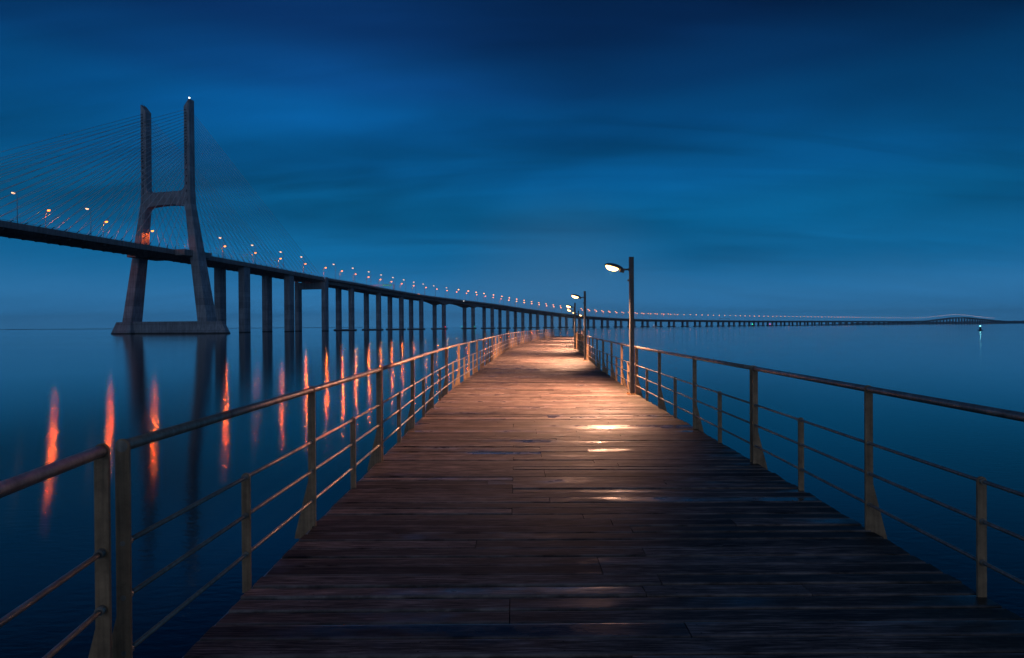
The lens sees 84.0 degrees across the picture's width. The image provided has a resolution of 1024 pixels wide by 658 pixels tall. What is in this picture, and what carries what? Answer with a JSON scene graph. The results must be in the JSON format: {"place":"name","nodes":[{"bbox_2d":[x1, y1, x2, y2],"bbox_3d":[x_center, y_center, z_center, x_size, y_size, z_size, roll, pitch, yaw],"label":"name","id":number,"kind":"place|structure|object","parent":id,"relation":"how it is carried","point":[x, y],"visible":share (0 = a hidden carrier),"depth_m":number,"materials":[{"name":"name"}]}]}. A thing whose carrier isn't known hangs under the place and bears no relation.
{"place":"outdoors","nodes":[
{"label":"outdoors","id":0,"kind":"place"},
{"bbox_2d":[0,323,1023,657],"bbox_3d":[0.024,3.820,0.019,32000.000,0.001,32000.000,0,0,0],"label":"water","id":1,"kind":"structure","parent":0,"point":[64,393],"depth_m":21.31,"materials":[{"name":"blue liquid"}]},
{"bbox_2d":[0,97,328,333],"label":"cable stayed bridge","id":2,"kind":"structure","parent":1,"relation":"in","point":[141,251],"depth_m":381.80,"materials":[{"name":"concrete"}]},
{"bbox_2d":[0,327,348,329],"bbox_3d":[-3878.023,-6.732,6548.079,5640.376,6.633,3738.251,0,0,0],"label":"hills","id":3,"kind":"structure","parent":1,"relation":"on","point":[48,329],"depth_m":5880.57,"materials":[{"name":"grey"}]},
{"bbox_2d":[182,336,1023,657],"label":"boardwalk","id":4,"kind":"structure","parent":1,"relation":"on","point":[618,522],"depth_m":3.83,"materials":[{"name":"brown wood"}]},
{"bbox_2d":[0,443,111,657],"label":"railing","id":5,"kind":"object","parent":4,"relation":"attached to","point":[101,615],"visible":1,"depth_m":2.30,"materials":[{"name":"grey metal"}]},
{"bbox_2d":[112,367,381,657],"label":"railing","id":6,"kind":"object","parent":4,"relation":"attached to","point":[124,645],"visible":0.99,"depth_m":3.15,"materials":[{"name":"grey metal"}]},
{"bbox_2d":[380,347,447,460],"bbox_3d":[-1.587,1.028,9.916,0.195,1.206,6.491,0,0,0],"label":"railing","id":7,"kind":"object","parent":4,"relation":"attached to","point":[410,422],"visible":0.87,"depth_m":8.83,"materials":[{"name":"grey metal"}]},
{"bbox_2d":[447,340,477,388],"bbox_3d":[-1.432,0.996,16.466,0.189,1.206,6.491,0,0,3],"label":"railing","id":8,"kind":"object","parent":4,"relation":"attached to","point":[467,373],"visible":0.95,"depth_m":16.46,"materials":[{"name":"metal"}]},
{"bbox_2d":[478,337,492,368],"bbox_3d":[-1.114,0.962,23.008,0.181,1.206,6.490,0,0,3],"label":"railing","id":9,"kind":"object","parent":4,"relation":"attached to","point":[486,361],"visible":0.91,"depth_m":23.00,"materials":[{"name":"metal"}]},
{"bbox_2d":[492,334,501,358],"bbox_3d":[-0.810,0.928,29.551,0.184,1.206,6.491,0,0,3],"label":"railing","id":10,"kind":"object","parent":4,"relation":"attached to","point":[494,349],"visible":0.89,"depth_m":29.55,"materials":[{"name":"metal"}]},
{"bbox_2d":[502,333,509,352],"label":"railing","id":11,"kind":"object","parent":4,"relation":"attached to","point":[506,347],"visible":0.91,"depth_m":36.09,"materials":[{"name":"brown metal"}]},
{"bbox_2d":[510,332,516,347],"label":"railing","id":12,"kind":"object","parent":4,"relation":"attached to","point":[515,342],"visible":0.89,"depth_m":43.69,"materials":[{"name":"brown metal"}]},
{"bbox_2d":[517,331,523,344],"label":"railing","id":13,"kind":"object","parent":4,"relation":"attached to","point":[521,339],"visible":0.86,"depth_m":50.21,"materials":[{"name":"brown metal"}]},
{"bbox_2d":[524,331,530,342],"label":"railing","id":14,"kind":"object","parent":4,"relation":"attached to","point":[527,337],"visible":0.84,"depth_m":55.64,"materials":[{"name":"brown metal"}]},
{"bbox_2d":[532,330,537,340],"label":"railing","id":15,"kind":"object","parent":4,"relation":"attached to","point":[536,337],"visible":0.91,"depth_m":63.21,"materials":[{"name":"metal"}]},
{"bbox_2d":[538,330,543,339],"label":"railing","id":16,"kind":"object","parent":4,"relation":"attached to","point":[541,335],"visible":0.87,"depth_m":69.65,"materials":[{"name":"brown metal"}]},
{"bbox_2d":[566,303,576,348],"bbox_3d":[4.018,-0.211,38.520,0.723,3.128,0.270,0,0,5],"label":"lamp post","id":17,"kind":"object","parent":4,"relation":"on","point":[574,324],"visible":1,"depth_m":38.45,"materials":[{"name":"black metal"}]},
{"bbox_2d":[577,333,581,352],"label":"railing","id":18,"kind":"object","parent":4,"relation":"attached to","point":[579,345],"visible":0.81,"depth_m":35.44,"materials":[{"name":"grey metal"}]},
{"bbox_2d":[572,291,587,360],"bbox_3d":[3.048,-0.143,25.718,0.723,3.128,0.270,0,0,4],"label":"lamp post","id":19,"kind":"object","parent":4,"relation":"on","point":[577,296],"visible":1,"depth_m":25.65,"materials":[{"name":"black metal"}]},
{"bbox_2d":[582,334,588,358],"bbox_3d":[3.803,0.901,29.011,0.176,1.206,6.390,0,0,4],"label":"railing","id":20,"kind":"object","parent":4,"relation":"attached to","point":[587,351],"visible":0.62,"depth_m":27.95,"materials":[{"name":"metal"}]},
{"bbox_2d":[589,336,602,371],"bbox_3d":[3.352,0.936,22.578,0.191,1.206,6.390,0,0,4],"label":"railing","id":21,"kind":"object","parent":4,"relation":"attached to","point":[596,362],"visible":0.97,"depth_m":22.48,"materials":[{"name":"grey metal"}]},
{"bbox_2d":[602,339,635,393],"bbox_3d":[3.017,0.969,16.139,0.180,1.206,6.390,0,0,2],"label":"railing","id":22,"kind":"object","parent":4,"relation":"attached to","point":[613,373],"visible":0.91,"depth_m":16.14,"materials":[{"name":"metal"}]},
{"bbox_2d":[605,257,635,394],"bbox_3d":[2.483,-0.077,13.007,0.723,3.128,0.270,0,0,2],"label":"lamp post","id":23,"kind":"object","parent":4,"relation":"on","point":[614,267],"visible":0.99,"depth_m":12.95,"materials":[{"name":"black metal"}]},
{"bbox_2d":[635,346,752,461],"bbox_3d":[2.840,1.002,9.694,0.180,1.206,6.390,0,0,1],"label":"railing","id":24,"kind":"object","parent":4,"relation":"attached to","point":[697,419],"visible":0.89,"depth_m":8.62,"materials":[{"name":"grey metal"}]},
{"bbox_2d":[752,366,1023,596],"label":"railing","id":25,"kind":"object","parent":4,"relation":"attached to","point":[873,519],"visible":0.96,"depth_m":4.23,"materials":[{"name":"grey metal"}]},
{"bbox_2d":[302,278,1023,330],"bbox_3d":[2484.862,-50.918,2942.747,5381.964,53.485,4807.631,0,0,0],"label":"viaduct","id":26,"kind":"object","parent":1,"relation":"in","point":[339,286],"visible":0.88,"depth_m":877.62,"materials":[{"name":"concrete"}]},
{"bbox_2d":[813,320,1023,324],"bbox_3d":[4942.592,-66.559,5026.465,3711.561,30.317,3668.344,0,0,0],"label":"shore","id":27,"kind":"structure","parent":1,"relation":"on","point":[927,323],"depth_m":5579.02,"materials":[{"name":"grey"}]},
{"bbox_2d":[0,0,1023,328],"label":"sky","id":28,"kind":"structure","parent":0,"point":[752,160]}
]}

